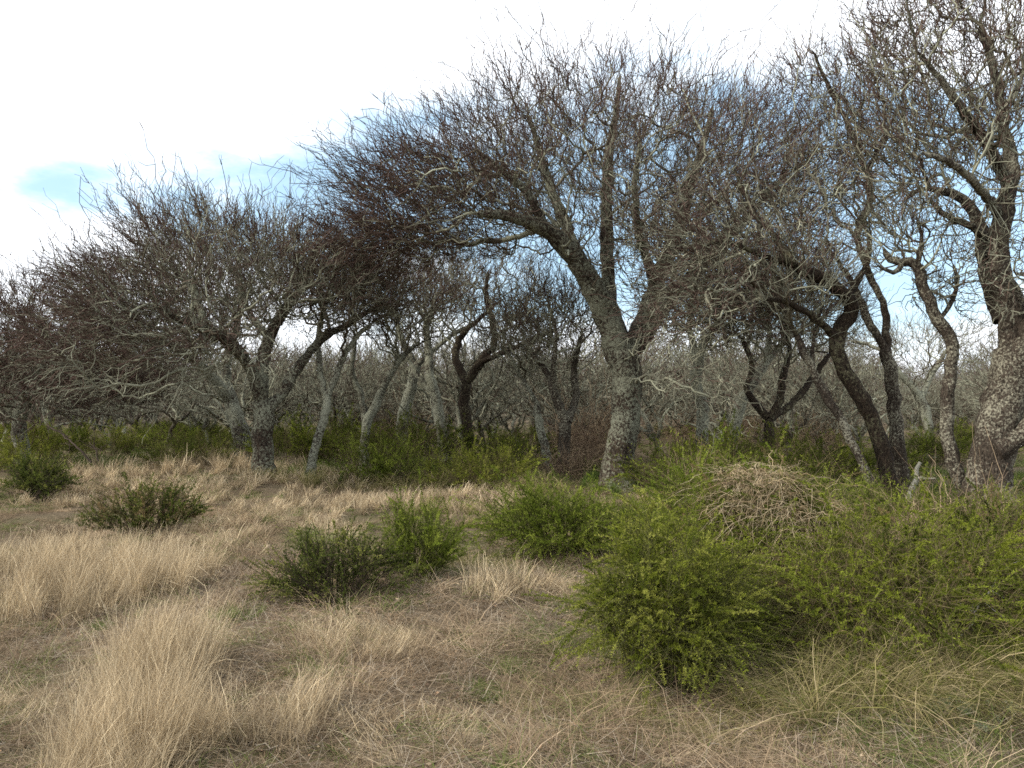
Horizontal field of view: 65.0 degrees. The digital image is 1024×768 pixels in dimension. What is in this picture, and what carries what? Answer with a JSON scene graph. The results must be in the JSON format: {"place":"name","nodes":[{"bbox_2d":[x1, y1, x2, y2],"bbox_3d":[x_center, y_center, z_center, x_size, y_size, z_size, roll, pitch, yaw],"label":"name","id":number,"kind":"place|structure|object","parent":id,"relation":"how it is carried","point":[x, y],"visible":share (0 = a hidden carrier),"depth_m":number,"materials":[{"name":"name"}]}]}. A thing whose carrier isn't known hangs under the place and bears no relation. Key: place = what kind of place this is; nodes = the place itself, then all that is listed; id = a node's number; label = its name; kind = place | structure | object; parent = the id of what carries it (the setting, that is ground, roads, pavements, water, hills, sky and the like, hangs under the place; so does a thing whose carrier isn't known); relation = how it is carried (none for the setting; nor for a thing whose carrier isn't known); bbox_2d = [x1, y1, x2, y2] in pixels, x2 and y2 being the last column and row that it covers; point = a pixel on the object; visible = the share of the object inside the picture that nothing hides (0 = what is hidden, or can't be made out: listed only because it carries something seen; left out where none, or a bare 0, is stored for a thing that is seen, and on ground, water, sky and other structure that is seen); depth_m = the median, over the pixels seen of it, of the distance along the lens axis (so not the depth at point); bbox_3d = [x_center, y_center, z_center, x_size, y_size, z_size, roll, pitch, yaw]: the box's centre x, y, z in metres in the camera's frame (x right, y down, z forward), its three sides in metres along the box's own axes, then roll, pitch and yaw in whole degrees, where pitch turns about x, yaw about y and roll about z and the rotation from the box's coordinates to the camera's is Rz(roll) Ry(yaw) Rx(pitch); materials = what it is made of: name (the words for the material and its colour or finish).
{"place":"outdoors","nodes":[
{"label":"outdoors","id":0,"kind":"place"},
{"bbox_2d":[0,460,622,767],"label":"tall dry grass","id":1,"kind":"structure","parent":0,"point":[157,710],"depth_m":4.62,"materials":[{"name":"beige plant"}]},
{"bbox_2d":[0,409,1023,767],"bbox_3d":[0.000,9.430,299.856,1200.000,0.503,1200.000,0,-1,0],"label":"ground","id":2,"kind":"structure","parent":0,"point":[270,487],"depth_m":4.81,"materials":[{"name":"beige plant"}]},
{"bbox_2d":[0,413,78,459],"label":"shrub","id":3,"kind":"object","parent":2,"relation":"on","point":[2,434],"visible":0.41,"depth_m":22.06,"materials":[{"name":"green plant"}]},
{"bbox_2d":[0,429,79,471],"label":"shrub","id":4,"kind":"object","parent":2,"relation":"on","point":[7,458],"visible":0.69,"depth_m":18.14,"materials":[{"name":"green plant"}]},
{"bbox_2d":[0,448,95,501],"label":"shrub","id":5,"kind":"object","parent":2,"relation":"on","point":[36,482],"visible":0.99,"depth_m":13.80,"materials":[{"name":"green plant"}]},
{"bbox_2d":[1,409,118,460],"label":"shrub","id":6,"kind":"object","parent":2,"relation":"on","point":[82,437],"visible":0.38,"depth_m":22.72,"materials":[{"name":"green plant"}]},
{"bbox_2d":[61,419,152,457],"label":"shrub","id":7,"kind":"object","parent":2,"relation":"on","point":[120,438],"visible":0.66,"depth_m":23.83,"materials":[{"name":"green plant"}]},
{"bbox_2d":[0,226,218,462],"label":"bare tree","id":8,"kind":"object","parent":2,"relation":"on","point":[21,407],"visible":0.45,"depth_m":19.68,"materials":[{"name":"grey plant"}]},
{"bbox_2d":[66,342,171,434],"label":"bare tree","id":9,"kind":"object","parent":2,"relation":"on","point":[120,423],"visible":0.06,"depth_m":30.88,"materials":[{"name":"grey plant"}]},
{"bbox_2d":[70,359,206,444],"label":"bare tree","id":10,"kind":"object","parent":2,"relation":"on","point":[138,416],"visible":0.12,"depth_m":29.58,"materials":[{"name":"grey plant"}]},
{"bbox_2d":[65,471,219,540],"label":"shrub","id":11,"kind":"object","parent":2,"relation":"on","point":[170,507],"visible":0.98,"depth_m":9.97,"materials":[{"name":"green plant"}]},
{"bbox_2d":[122,417,216,445],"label":"shrub","id":12,"kind":"object","parent":2,"relation":"on","point":[160,429],"visible":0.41,"depth_m":28.73,"materials":[{"name":"green plant"}]},
{"bbox_2d":[131,344,214,445],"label":"bare tree","id":13,"kind":"object","parent":2,"relation":"on","point":[175,421],"visible":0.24,"depth_m":27.98,"materials":[{"name":"grey plant"}]},
{"bbox_2d":[34,185,330,462],"bbox_3d":[-8.280,-1.456,20.577,7.077,7.168,6.871,1,-2,-42],"label":"bare tree","id":14,"kind":"object","parent":2,"relation":"on","point":[233,410],"visible":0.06,"depth_m":20.26,"materials":[{"name":"grey plant"}]},
{"bbox_2d":[131,424,249,471],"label":"shrub","id":15,"kind":"object","parent":2,"relation":"on","point":[175,446],"visible":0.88,"depth_m":18.26,"materials":[{"name":"green plant"}]},
{"bbox_2d":[167,421,250,462],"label":"shrub","id":16,"kind":"object","parent":2,"relation":"on","point":[220,441],"visible":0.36,"depth_m":19.75,"materials":[{"name":"green plant"}]},
{"bbox_2d":[171,360,251,440],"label":"bare tree","id":17,"kind":"object","parent":2,"relation":"on","point":[206,424],"visible":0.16,"depth_m":31.91,"materials":[{"name":"grey plant"}]},
{"bbox_2d":[0,111,452,477],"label":"bare tree","id":18,"kind":"object","parent":2,"relation":"on","point":[210,333],"visible":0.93,"depth_m":14.87,"materials":[{"name":"grey plant"}]},
{"bbox_2d":[167,336,298,446],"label":"bare tree","id":19,"kind":"object","parent":2,"relation":"on","point":[227,425],"visible":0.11,"depth_m":30.02,"materials":[{"name":"grey plant"}]},
{"bbox_2d":[156,317,323,449],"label":"bare tree","id":20,"kind":"object","parent":2,"relation":"on","point":[215,397],"visible":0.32,"depth_m":24.91,"materials":[{"name":"grey plant"}]},
{"bbox_2d":[202,344,311,430],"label":"bare tree","id":21,"kind":"object","parent":2,"relation":"on","point":[249,396],"visible":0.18,"depth_m":27.18,"materials":[{"name":"grey plant"}]},
{"bbox_2d":[222,402,356,465],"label":"shrub","id":22,"kind":"object","parent":2,"relation":"on","point":[299,434],"visible":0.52,"depth_m":20.05,"materials":[{"name":"green plant"}]},
{"bbox_2d":[247,339,371,435],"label":"bare tree","id":23,"kind":"object","parent":2,"relation":"on","point":[308,408],"visible":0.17,"depth_m":28.34,"materials":[{"name":"grey plant"}]},
{"bbox_2d":[270,326,407,453],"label":"bare tree","id":24,"kind":"object","parent":2,"relation":"on","point":[325,371],"visible":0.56,"depth_m":24.90,"materials":[{"name":"grey plant"}]},
{"bbox_2d":[275,425,403,465],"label":"shrub","id":25,"kind":"object","parent":2,"relation":"on","point":[303,453],"visible":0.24,"depth_m":20.66,"materials":[{"name":"green plant"}]},
{"bbox_2d":[241,179,444,475],"bbox_3d":[-3.877,-1.167,17.471,4.040,6.536,6.218,1,-2,-38],"label":"bare tree","id":26,"kind":"object","parent":2,"relation":"on","point":[320,431],"visible":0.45,"depth_m":16.70,"materials":[{"name":"grey plant"}]},
{"bbox_2d":[239,509,447,618],"bbox_3d":[-1.346,1.421,6.313,1.566,0.875,1.308,-1,-2,37],"label":"shrub","id":27,"kind":"object","parent":2,"relation":"on","point":[321,573],"visible":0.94,"depth_m":6.24,"materials":[{"name":"green plant"}]},
{"bbox_2d":[281,311,416,431],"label":"bare tree","id":28,"kind":"object","parent":2,"relation":"on","point":[359,349],"visible":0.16,"depth_m":28.07,"materials":[{"name":"grey plant"}]},
{"bbox_2d":[294,358,404,432],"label":"bare tree","id":29,"kind":"object","parent":2,"relation":"on","point":[348,399],"visible":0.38,"depth_m":25.07,"materials":[{"name":"grey plant"}]},
{"bbox_2d":[283,403,417,464],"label":"shrub","id":30,"kind":"object","parent":2,"relation":"on","point":[337,427],"visible":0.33,"depth_m":20.96,"materials":[{"name":"green plant"}]},
{"bbox_2d":[290,373,449,454],"bbox_3d":[-3.837,1.790,24.812,6.390,5.139,4.065,-1,-2,32],"label":"dry brush","id":31,"kind":"object","parent":2,"relation":"on","point":[379,413],"visible":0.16,"depth_m":24.66,"materials":[{"name":"brown plant"}]},
{"bbox_2d":[290,329,457,433],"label":"bare tree","id":32,"kind":"object","parent":2,"relation":"on","point":[383,358],"visible":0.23,"depth_m":27.71,"materials":[{"name":"grey plant"}]},
{"bbox_2d":[306,417,453,486],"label":"shrub","id":33,"kind":"object","parent":2,"relation":"on","point":[383,466],"visible":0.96,"depth_m":16.24,"materials":[{"name":"green plant"}]},
{"bbox_2d":[301,242,497,469],"bbox_3d":[-3.037,-0.832,19.035,5.016,6.069,4.673,-1,-2,43],"label":"bare tree","id":34,"kind":"object","parent":2,"relation":"on","point":[368,415],"visible":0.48,"depth_m":18.90,"materials":[{"name":"grey plant"}]},
{"bbox_2d":[327,235,479,456],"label":"bare tree","id":35,"kind":"object","parent":2,"relation":"on","point":[407,399],"visible":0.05,"depth_m":22.93,"materials":[{"name":"grey plant"}]},
{"bbox_2d":[353,342,467,449],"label":"bare tree","id":36,"kind":"object","parent":2,"relation":"on","point":[416,400],"visible":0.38,"depth_m":25.29,"materials":[{"name":"grey plant"}]},
{"bbox_2d":[333,403,492,468],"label":"shrub","id":37,"kind":"object","parent":2,"relation":"on","point":[450,436],"visible":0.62,"depth_m":19.29,"materials":[{"name":"green plant"}]},
{"bbox_2d":[350,467,479,588],"bbox_3d":[-0.852,1.239,7.005,1.156,1.023,1.408,0,-1,0],"label":"shrub","id":38,"kind":"object","parent":2,"relation":"on","point":[430,545],"visible":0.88,"depth_m":6.86,"materials":[{"name":"green plant"}]},
{"bbox_2d":[371,228,517,461],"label":"bare tree","id":39,"kind":"object","parent":2,"relation":"on","point":[429,384],"visible":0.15,"depth_m":21.91,"materials":[{"name":"grey plant"}]},
{"bbox_2d":[401,444,500,488],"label":"shrub","id":40,"kind":"object","parent":2,"relation":"on","point":[437,472],"visible":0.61,"depth_m":15.72,"materials":[{"name":"green plant"}]},
{"bbox_2d":[372,265,549,445],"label":"bare tree","id":41,"kind":"object","parent":2,"relation":"on","point":[451,390],"visible":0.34,"depth_m":23.85,"materials":[{"name":"grey plant"}]},
{"bbox_2d":[434,337,522,451],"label":"bare tree","id":42,"kind":"object","parent":2,"relation":"on","point":[478,425],"visible":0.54,"depth_m":25.06,"materials":[{"name":"grey plant"}]},
{"bbox_2d":[418,432,549,490],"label":"shrub","id":43,"kind":"object","parent":2,"relation":"on","point":[502,459],"visible":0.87,"depth_m":15.24,"materials":[{"name":"green plant"}]},
{"bbox_2d":[393,209,582,462],"bbox_3d":[-0.469,-1.393,20.474,6.217,7.080,4.941,-1,-2,41],"label":"bare tree","id":44,"kind":"object","parent":2,"relation":"on","point":[468,379],"visible":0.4,"depth_m":20.42,"materials":[{"name":"grey plant"}]},
{"bbox_2d":[443,360,540,448],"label":"bare tree","id":45,"kind":"object","parent":2,"relation":"on","point":[490,415],"visible":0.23,"depth_m":28.29,"materials":[{"name":"grey plant"}]},
{"bbox_2d":[6,340,989,429],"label":"distant wood","id":46,"kind":"object","parent":2,"relation":"on","point":[935,420],"depth_m":55.00,"materials":[{"name":"grey plant"}]},
{"bbox_2d":[436,267,585,471],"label":"bare tree","id":47,"kind":"object","parent":2,"relation":"on","point":[539,424],"visible":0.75,"depth_m":18.28,"materials":[{"name":"grey plant"}]},
{"bbox_2d":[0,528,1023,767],"bbox_3d":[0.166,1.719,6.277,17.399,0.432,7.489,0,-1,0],"label":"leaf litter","id":48,"kind":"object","parent":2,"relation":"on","point":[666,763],"visible":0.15,"depth_m":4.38,"materials":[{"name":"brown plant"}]},
{"bbox_2d":[462,418,570,477],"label":"shrub","id":49,"kind":"object","parent":2,"relation":"on","point":[514,447],"visible":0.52,"depth_m":18.64,"materials":[{"name":"green plant"}]},
{"bbox_2d":[448,351,590,452],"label":"bare tree","id":50,"kind":"object","parent":2,"relation":"on","point":[512,414],"visible":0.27,"depth_m":27.43,"materials":[{"name":"grey plant"}]},
{"bbox_2d":[28,444,1023,767],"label":"drooping grass","id":51,"kind":"structure","parent":2,"relation":"on","point":[902,672],"depth_m":4.08,"materials":[{"name":"plant"}]},
{"bbox_2d":[480,421,577,452],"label":"shrub","id":52,"kind":"object","parent":2,"relation":"on","point":[530,431],"visible":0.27,"depth_m":26.52,"materials":[{"name":"green plant"}]},
{"bbox_2d":[458,234,627,481],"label":"bare tree","id":53,"kind":"object","parent":2,"relation":"on","point":[566,419],"visible":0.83,"depth_m":17.35,"materials":[{"name":"grey plant"}]},
{"bbox_2d":[483,318,611,438],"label":"bare tree","id":54,"kind":"object","parent":2,"relation":"on","point":[545,384],"visible":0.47,"depth_m":23.48,"materials":[{"name":"grey plant"}]},
{"bbox_2d":[530,429,603,481],"bbox_3d":[1.137,1.931,17.357,2.280,2.118,2.189,0,-1,0],"label":"dry brush","id":55,"kind":"object","parent":2,"relation":"on","point":[575,473],"visible":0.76,"depth_m":17.18,"materials":[{"name":"brown plant"}]},
{"bbox_2d":[438,449,702,574],"bbox_3d":[0.576,1.300,8.304,3.099,1.348,1.959,0,-1,0],"label":"shrub","id":56,"kind":"object","parent":2,"relation":"on","point":[536,537],"visible":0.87,"depth_m":8.10,"materials":[{"name":"green plant"}]},
{"bbox_2d":[244,0,940,492],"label":"bare tree","id":57,"kind":"object","parent":2,"relation":"on","point":[484,166],"visible":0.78,"depth_m":14.75,"materials":[{"name":"grey plant"}]},
{"bbox_2d":[500,299,688,455],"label":"bare tree","id":58,"kind":"object","parent":2,"relation":"on","point":[592,371],"visible":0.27,"depth_m":25.23,"materials":[{"name":"grey plant"}]},
{"bbox_2d":[513,327,687,471],"bbox_3d":[2.317,1.747,21.074,5.348,6.761,8.407,0,-2,6],"label":"dry brush","id":59,"kind":"object","parent":2,"relation":"on","point":[593,432],"visible":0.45,"depth_m":20.67,"materials":[{"name":"brown plant"}]},
{"bbox_2d":[583,298,688,444],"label":"bare tree","id":60,"kind":"object","parent":2,"relation":"on","point":[644,408],"visible":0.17,"depth_m":29.96,"materials":[{"name":"grey plant"}]},
{"bbox_2d":[579,330,735,456],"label":"bare tree","id":61,"kind":"object","parent":2,"relation":"on","point":[651,405],"visible":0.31,"depth_m":25.59,"materials":[{"name":"grey plant"}]},
{"bbox_2d":[521,476,818,722],"bbox_3d":[0.925,1.222,4.559,1.487,1.421,1.760,-1,-2,41],"label":"shrub","id":62,"kind":"object","parent":2,"relation":"on","point":[648,578],"visible":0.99,"depth_m":4.36,"materials":[{"name":"green plant"}]},
{"bbox_2d":[641,334,732,440],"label":"bare tree","id":63,"kind":"object","parent":2,"relation":"on","point":[689,421],"visible":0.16,"depth_m":31.62,"materials":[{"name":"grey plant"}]},
{"bbox_2d":[595,426,788,548],"bbox_3d":[2.000,1.250,8.883,2.189,1.580,2.194,0,-1,0],"label":"shrub","id":64,"kind":"object","parent":2,"relation":"on","point":[667,481],"visible":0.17,"depth_m":8.81,"materials":[{"name":"green plant"}]},
{"bbox_2d":[639,365,776,447],"bbox_3d":[7.129,1.964,30.528,7.460,6.000,4.746,0,-1,0],"label":"dry brush","id":65,"kind":"object","parent":2,"relation":"on","point":[684,430],"visible":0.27,"depth_m":30.63,"materials":[{"name":"brown plant"}]},
{"bbox_2d":[603,405,821,494],"bbox_3d":[3.577,1.306,14.476,3.742,1.928,3.813,-1,-2,37],"label":"shrub","id":66,"kind":"object","parent":2,"relation":"on","point":[676,448],"visible":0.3,"depth_m":14.23,"materials":[{"name":"green plant"}]},
{"bbox_2d":[647,337,785,433],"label":"bare tree","id":67,"kind":"object","parent":2,"relation":"on","point":[710,425],"visible":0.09,"depth_m":29.21,"materials":[{"name":"grey plant"}]},
{"bbox_2d":[615,219,824,460],"bbox_3d":[4.939,-1.153,19.022,5.263,6.838,5.746,0,-1,0],"label":"bare tree","id":68,"kind":"object","parent":2,"relation":"on","point":[701,425],"visible":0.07,"depth_m":18.89,"materials":[{"name":"grey plant"}]},
{"bbox_2d":[662,284,782,446],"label":"bare tree","id":69,"kind":"object","parent":2,"relation":"on","point":[727,363],"visible":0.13,"depth_m":25.23,"materials":[{"name":"grey plant"}]},
{"bbox_2d":[660,352,790,442],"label":"bare tree","id":70,"kind":"object","parent":2,"relation":"on","point":[721,411],"visible":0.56,"depth_m":23.24,"materials":[{"name":"grey plant"}]},
{"bbox_2d":[569,92,904,504],"bbox_3d":[3.387,-1.224,12.411,5.802,6.444,3.817,1,-2,-30],"label":"bare tree","id":71,"kind":"object","parent":2,"relation":"on","point":[859,394],"visible":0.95,"depth_m":12.14,"materials":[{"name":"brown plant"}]},
{"bbox_2d":[647,417,827,488],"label":"shrub","id":72,"kind":"object","parent":2,"relation":"on","point":[758,437],"visible":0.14,"depth_m":15.07,"materials":[{"name":"green plant"}]},
{"bbox_2d":[609,409,934,642],"bbox_3d":[2.006,1.247,6.016,2.512,2.137,2.292,1,-2,-40],"label":"dry shrub","id":73,"kind":"object","parent":2,"relation":"on","point":[716,504],"visible":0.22,"depth_m":5.84,"materials":[{"name":"brown plant"}]},
{"bbox_2d":[631,447,905,642],"bbox_3d":[1.769,1.688,5.652,1.847,2.446,1.863,-1,-2,22],"label":"dead vine tangle","id":74,"kind":"object","parent":73,"relation":"on","point":[748,474],"visible":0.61,"depth_m":5.67,"materials":[{"name":"beige plant"}]},
{"bbox_2d":[675,179,883,498],"bbox_3d":[4.408,-0.730,13.295,3.219,5.471,4.056,0,-1,0],"label":"bare tree","id":75,"kind":"object","parent":2,"relation":"on","point":[818,381],"visible":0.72,"depth_m":12.70,"materials":[{"name":"plant"}]},
{"bbox_2d":[722,329,865,454],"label":"bare tree","id":76,"kind":"object","parent":2,"relation":"on","point":[790,418],"visible":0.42,"depth_m":23.33,"materials":[{"name":"grey plant"}]},
{"bbox_2d":[687,231,904,459],"bbox_3d":[5.708,-0.680,17.624,4.643,5.675,5.299,0,-1,0],"label":"bare tree","id":77,"kind":"object","parent":2,"relation":"on","point":[772,414],"visible":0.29,"depth_m":17.09,"materials":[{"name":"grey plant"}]},
{"bbox_2d":[712,223,890,450],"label":"bare tree","id":78,"kind":"object","parent":2,"relation":"on","point":[767,360],"visible":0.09,"depth_m":19.88,"materials":[{"name":"grey plant"}]},
{"bbox_2d":[739,336,884,435],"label":"bare tree","id":79,"kind":"object","parent":2,"relation":"on","point":[796,375],"visible":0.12,"depth_m":27.09,"materials":[{"name":"grey plant"}]},
{"bbox_2d":[716,411,916,489],"bbox_3d":[5.425,1.286,15.136,3.454,1.780,3.520,1,-2,-34],"label":"shrub","id":80,"kind":"object","parent":2,"relation":"on","point":[810,458],"visible":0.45,"depth_m":14.54,"materials":[{"name":"green plant"}]},
{"bbox_2d":[733,370,904,460],"bbox_3d":[9.513,1.969,25.040,7.602,6.114,4.836,1,-2,-30],"label":"dry brush","id":81,"kind":"object","parent":2,"relation":"on","point":[803,435],"visible":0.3,"depth_m":24.98,"materials":[{"name":"brown plant"}]},
{"bbox_2d":[750,322,904,447],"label":"bare tree","id":82,"kind":"object","parent":2,"relation":"on","point":[831,367],"visible":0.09,"depth_m":28.51,"materials":[{"name":"grey plant"}]},
{"bbox_2d":[772,361,887,452],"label":"bare tree","id":83,"kind":"object","parent":2,"relation":"on","point":[839,393],"visible":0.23,"depth_m":25.68,"materials":[{"name":"grey plant"}]},
{"bbox_2d":[782,453,920,525],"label":"shrub","id":84,"kind":"object","parent":2,"relation":"on","point":[865,483],"visible":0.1,"depth_m":10.48,"materials":[{"name":"green plant"}]},
{"bbox_2d":[787,325,921,448],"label":"bare tree","id":85,"kind":"object","parent":2,"relation":"on","point":[863,425],"visible":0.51,"depth_m":23.28,"materials":[{"name":"grey plant"}]},
{"bbox_2d":[730,0,980,496],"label":"bare tree","id":86,"kind":"object","parent":2,"relation":"on","point":[893,403],"visible":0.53,"depth_m":13.68,"materials":[{"name":"grey plant"}]},
{"bbox_2d":[691,459,1023,718],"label":"shrub","id":87,"kind":"object","parent":2,"relation":"on","point":[981,569],"visible":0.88,"depth_m":4.64,"materials":[{"name":"green plant"}]},
{"bbox_2d":[804,428,941,481],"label":"shrub","id":88,"kind":"object","parent":2,"relation":"on","point":[911,462],"visible":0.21,"depth_m":17.35,"materials":[{"name":"green plant"}]},
{"bbox_2d":[806,282,997,457],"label":"bare tree","id":89,"kind":"object","parent":2,"relation":"on","point":[923,404],"visible":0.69,"depth_m":23.89,"materials":[{"name":"grey plant"}]},
{"bbox_2d":[803,0,1023,507],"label":"bare tree","id":90,"kind":"object","parent":2,"relation":"on","point":[1000,414],"visible":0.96,"depth_m":11.59,"materials":[{"name":"grey plant"}]},
{"bbox_2d":[810,138,1023,498],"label":"bare tree","id":91,"kind":"object","parent":2,"relation":"on","point":[925,292],"visible":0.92,"depth_m":11.96,"materials":[{"name":"grey plant"}]},
{"bbox_2d":[826,457,1012,540],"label":"shrub","id":92,"kind":"object","parent":2,"relation":"on","point":[879,500],"visible":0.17,"depth_m":8.94,"materials":[{"name":"green plant"}]},
{"bbox_2d":[865,406,973,466],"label":"shrub","id":93,"kind":"object","parent":2,"relation":"on","point":[924,440],"visible":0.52,"depth_m":21.46,"materials":[{"name":"green plant"}]},
{"bbox_2d":[882,353,967,434],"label":"bare tree","id":94,"kind":"object","parent":2,"relation":"on","point":[916,408],"visible":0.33,"depth_m":43.73,"materials":[{"name":"grey plant"}]},
{"bbox_2d":[832,426,1023,552],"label":"dry brush","id":95,"kind":"object","parent":2,"relation":"on","point":[941,506],"visible":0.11,"depth_m":7.58,"materials":[{"name":"brown plant"}]},
{"bbox_2d":[869,479,1023,547],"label":"shrub","id":96,"kind":"object","parent":2,"relation":"on","point":[950,484],"visible":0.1,"depth_m":8.81,"materials":[{"name":"green plant"}]},
{"bbox_2d":[897,471,1023,575],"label":"shrub","id":97,"kind":"object","parent":2,"relation":"on","point":[1007,529],"visible":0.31,"depth_m":6.56,"materials":[{"name":"green plant"}]},
{"bbox_2d":[940,342,993,416],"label":"bare tree","id":98,"kind":"object","parent":2,"relation":"on","point":[975,378],"visible":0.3,"depth_m":30.45,"materials":[{"name":"grey plant"}]},
{"bbox_2d":[0,0,1023,387],"label":"sky","id":99,"kind":"structure","parent":0,"point":[205,81],"materials":[{"name":"white"}]},
{"bbox_2d":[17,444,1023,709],"bbox_3d":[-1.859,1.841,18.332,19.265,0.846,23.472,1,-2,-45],"label":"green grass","id":100,"kind":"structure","parent":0,"point":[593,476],"depth_m":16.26,"materials":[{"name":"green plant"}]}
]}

